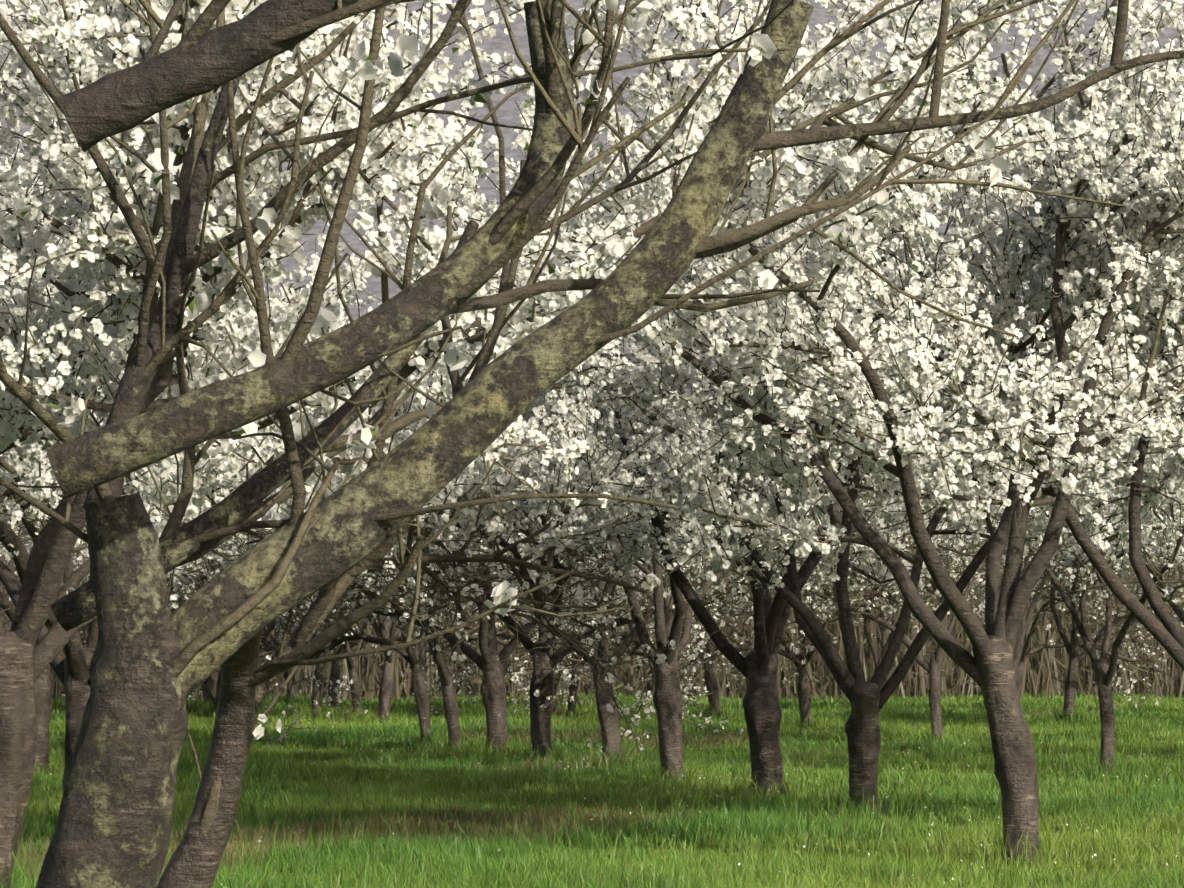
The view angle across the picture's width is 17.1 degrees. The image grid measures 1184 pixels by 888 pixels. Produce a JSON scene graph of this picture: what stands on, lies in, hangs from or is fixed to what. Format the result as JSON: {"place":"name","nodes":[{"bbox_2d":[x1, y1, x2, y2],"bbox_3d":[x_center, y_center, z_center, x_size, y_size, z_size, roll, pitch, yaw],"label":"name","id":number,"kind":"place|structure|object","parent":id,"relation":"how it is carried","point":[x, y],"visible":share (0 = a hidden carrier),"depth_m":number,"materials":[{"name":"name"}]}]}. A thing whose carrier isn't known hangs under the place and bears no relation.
{"place":"outdoors","nodes":[
{"label":"outdoors","id":0,"kind":"place"},
{"bbox_2d":[0,0,1183,572],"bbox_3d":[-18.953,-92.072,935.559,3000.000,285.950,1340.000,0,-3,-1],"label":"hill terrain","id":1,"kind":"structure","parent":0,"point":[508,110],"depth_m":501.10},
{"bbox_2d":[0,686,1183,887],"bbox_3d":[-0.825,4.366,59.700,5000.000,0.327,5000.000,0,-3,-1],"label":"ground","id":2,"kind":"structure","parent":0,"point":[700,848],"depth_m":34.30,"materials":[{"name":"plant"}]},
{"bbox_2d":[6,514,87,575],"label":"tree","id":3,"kind":"object","parent":2,"relation":"on","point":[27,547],"depth_m":66.09,"materials":[{"name":"white plant"}]},
{"bbox_2d":[0,488,195,705],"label":"tree","id":4,"kind":"object","parent":2,"relation":"on","point":[6,561],"depth_m":75.18,"materials":[{"name":"white plant"}]},
{"bbox_2d":[0,365,216,595],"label":"tree","id":5,"kind":"object","parent":2,"relation":"on","point":[11,564],"depth_m":55.84,"materials":[{"name":"white plant"}]},
{"bbox_2d":[0,119,272,680],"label":"tree","id":6,"kind":"object","parent":2,"relation":"on","point":[5,492],"visible":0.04,"depth_m":32.19,"materials":[{"name":"white plant"}]},
{"bbox_2d":[0,0,313,608],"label":"tree","id":7,"kind":"object","parent":2,"relation":"on","point":[216,483],"visible":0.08,"depth_m":21.83,"materials":[{"name":"white plant"}]},
{"bbox_2d":[79,428,267,704],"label":"tree","id":8,"kind":"object","parent":2,"relation":"on","point":[207,682],"visible":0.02,"depth_m":73.26,"materials":[{"name":"white plant"}]},
{"bbox_2d":[0,192,363,775],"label":"tree","id":9,"kind":"object","parent":2,"relation":"on","point":[43,704],"visible":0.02,"depth_m":39.68,"materials":[{"name":"white plant"}]},
{"bbox_2d":[148,452,319,639],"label":"tree","id":10,"kind":"object","parent":2,"relation":"on","point":[195,562],"visible":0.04,"depth_m":69.99,"materials":[{"name":"white plant"}]},
{"bbox_2d":[134,478,380,711],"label":"tree","id":11,"kind":"object","parent":2,"relation":"on","point":[192,587],"visible":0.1,"depth_m":71.02,"materials":[{"name":"white plant"}]},
{"bbox_2d":[167,584,348,701],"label":"tree","id":12,"kind":"object","parent":2,"relation":"on","point":[286,675],"depth_m":77.79,"materials":[{"name":"white plant"}]},
{"bbox_2d":[158,486,368,647],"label":"tree","id":13,"kind":"object","parent":2,"relation":"on","point":[270,630],"depth_m":73.34,"materials":[{"name":"white plant"}]},
{"bbox_2d":[142,500,407,702],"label":"tree","id":14,"kind":"object","parent":2,"relation":"on","point":[278,686],"depth_m":82.38,"materials":[{"name":"white plant"}]},
{"bbox_2d":[225,529,394,721],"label":"tree","id":15,"kind":"object","parent":2,"relation":"on","point":[320,655],"depth_m":69.26,"materials":[{"name":"brown plant"}]},
{"bbox_2d":[223,528,476,718],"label":"tree","id":16,"kind":"object","parent":2,"relation":"on","point":[353,673],"visible":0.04,"depth_m":67.59,"materials":[{"name":"white plant"}]},
{"bbox_2d":[226,427,480,714],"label":"tree","id":17,"kind":"object","parent":2,"relation":"on","point":[335,673],"depth_m":71.61,"materials":[{"name":"white plant"}]},
{"bbox_2d":[0,0,725,793],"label":"tree","id":18,"kind":"object","parent":2,"relation":"on","point":[72,666],"visible":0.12,"depth_m":28.04,"materials":[{"name":"white plant"}]},
{"bbox_2d":[185,367,589,722],"bbox_3d":[-3.094,2.212,64.053,6.916,6.544,7.549,-4,-6,26],"label":"tree","id":19,"kind":"object","parent":2,"relation":"on","point":[386,690],"depth_m":64.19,"materials":[{"name":"white plant"}]},
{"bbox_2d":[219,406,578,742],"bbox_3d":[-2.384,1.666,53.594,5.794,6.676,5.308,-2,0,-32],"label":"tree","id":20,"kind":"object","parent":2,"relation":"on","point":[412,656],"visible":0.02,"depth_m":53.75,"materials":[{"name":"white plant"}]},
{"bbox_2d":[269,446,619,755],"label":"tree","id":21,"kind":"object","parent":2,"relation":"on","point":[445,673],"visible":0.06,"depth_m":49.68,"materials":[{"name":"white plant"}]},
{"bbox_2d":[183,351,762,756],"bbox_3d":[-0.428,0.870,50.892,9.230,6.615,6.146,-2,-4,38],"label":"tree","id":22,"kind":"object","parent":2,"relation":"on","point":[494,702],"visible":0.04,"depth_m":49.60,"materials":[{"name":"white plant"}]},
{"bbox_2d":[368,505,664,716],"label":"tree","id":23,"kind":"object","parent":2,"relation":"on","point":[470,671],"depth_m":69.64,"materials":[{"name":"white plant"}]},
{"bbox_2d":[423,546,631,651],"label":"tree","id":24,"kind":"object","parent":2,"relation":"on","point":[549,619],"depth_m":73.46,"materials":[{"name":"white plant"}]},
{"bbox_2d":[0,0,1099,887],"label":"tree","id":25,"kind":"object","parent":2,"relation":"on","point":[78,44],"visible":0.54,"depth_m":18.67,"materials":[{"name":"white plant"}]},
{"bbox_2d":[232,185,890,763],"bbox_3d":[-0.837,0.354,42.666,7.862,6.696,5.152,-1,-3,15],"label":"tree","id":26,"kind":"object","parent":2,"relation":"on","point":[546,661],"visible":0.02,"depth_m":43.00,"materials":[{"name":"white plant"}]},
{"bbox_2d":[470,555,680,714],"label":"tree","id":27,"kind":"object","parent":2,"relation":"on","point":[572,689],"visible":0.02,"depth_m":72.14,"materials":[{"name":"brown plant"}]},
{"bbox_2d":[0,0,1183,887],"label":"tree","id":28,"kind":"object","parent":2,"relation":"on","point":[156,663],"visible":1,"depth_m":8.95,"materials":[{"name":"brown plant"}]},
{"bbox_2d":[0,492,1183,701],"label":"thicket","id":29,"kind":"object","parent":2,"relation":"on","point":[1045,670],"visible":0.06,"depth_m":89.29,"materials":[{"name":"plant"}]},
{"bbox_2d":[246,308,983,765],"bbox_3d":[0.464,1.080,42.580,6.964,6.676,6.381,-6,-6,36],"label":"tree","id":30,"kind":"object","parent":2,"relation":"on","point":[612,738],"visible":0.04,"depth_m":42.72,"materials":[{"name":"white plant"}]},
{"bbox_2d":[500,562,752,705],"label":"tree","id":31,"kind":"object","parent":2,"relation":"on","point":[615,644],"visible":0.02,"depth_m":77.63,"materials":[{"name":"white plant"}]},
{"bbox_2d":[492,507,939,718],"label":"tree","id":32,"kind":"object","parent":2,"relation":"on","point":[711,682],"depth_m":67.51,"materials":[{"name":"white plant"}]},
{"bbox_2d":[479,59,1028,798],"bbox_3d":[1.577,-0.144,33.773,5.296,6.724,7.275,0,-3,-1],"label":"tree","id":33,"kind":"object","parent":2,"relation":"on","point":[757,667],"visible":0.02,"depth_m":34.01,"materials":[{"name":"white plant"}]},
{"bbox_2d":[479,163,1063,781],"bbox_3d":[1.843,0.219,39.322,8.245,6.627,5.573,-18,-19,81],"label":"tree","id":34,"kind":"object","parent":2,"relation":"on","point":[671,623],"visible":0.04,"depth_m":38.92,"materials":[{"name":"white plant"}]},
{"bbox_2d":[378,0,1183,873],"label":"tree","id":35,"kind":"object","parent":2,"relation":"on","point":[850,382],"visible":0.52,"depth_m":23.70,"materials":[{"name":"white plant"}]},
{"bbox_2d":[607,500,981,726],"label":"tree","id":36,"kind":"object","parent":2,"relation":"on","point":[804,697],"depth_m":62.12,"materials":[{"name":"white plant"}]},
{"bbox_2d":[459,49,1183,815],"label":"tree","id":37,"kind":"object","parent":2,"relation":"on","point":[867,705],"visible":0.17,"depth_m":30.87,"materials":[{"name":"white plant"}]},
{"bbox_2d":[727,486,1038,689],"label":"tree","id":38,"kind":"object","parent":2,"relation":"on","point":[877,659],"depth_m":60.73,"materials":[{"name":"white plant"}]},
{"bbox_2d":[692,438,1092,742],"bbox_3d":[4.157,1.514,51.360,5.781,5.294,4.472,-2,-8,2],"label":"tree","id":39,"kind":"object","parent":2,"relation":"on","point":[932,669],"visible":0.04,"depth_m":50.71,"materials":[{"name":"white plant"}]},
{"bbox_2d":[644,35,1183,669],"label":"tree","id":40,"kind":"object","parent":2,"relation":"on","point":[1158,489],"visible":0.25,"depth_m":25.08,"materials":[{"name":"white plant"}]},
{"bbox_2d":[815,318,1183,688],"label":"tree","id":41,"kind":"object","parent":2,"relation":"on","point":[1021,636],"depth_m":44.39,"materials":[{"name":"white plant"}]},
{"bbox_2d":[891,327,1183,773],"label":"tree","id":42,"kind":"object","parent":2,"relation":"on","point":[1104,670],"visible":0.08,"depth_m":40.11,"materials":[{"name":"white plant"}]},
{"bbox_2d":[922,462,1177,713],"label":"tree","id":43,"kind":"object","parent":2,"relation":"on","point":[1135,633],"visible":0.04,"depth_m":73.68,"materials":[{"name":"white plant"}]},
{"bbox_2d":[934,357,1183,644],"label":"tree","id":44,"kind":"object","parent":2,"relation":"on","point":[1178,611],"visible":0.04,"depth_m":53.09,"materials":[{"name":"white plant"}]},
{"bbox_2d":[971,474,1183,723],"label":"tree","id":45,"kind":"object","parent":2,"relation":"on","point":[1073,651],"visible":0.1,"depth_m":64.46,"materials":[{"name":"white plant"}]},
{"bbox_2d":[1083,388,1183,645],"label":"tree","id":46,"kind":"object","parent":2,"relation":"on","point":[1156,544],"visible":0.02,"depth_m":61.68,"materials":[{"name":"white plant"}]},
{"bbox_2d":[1099,438,1183,610],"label":"tree","id":47,"kind":"object","parent":2,"relation":"on","point":[1175,561],"depth_m":73.44,"materials":[{"name":"white plant"}]},
{"bbox_2d":[1153,470,1183,591],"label":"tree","id":48,"kind":"object","parent":2,"relation":"on","point":[1154,523],"visible":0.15,"depth_m":41.43,"materials":[{"name":"white plant"}]}
]}

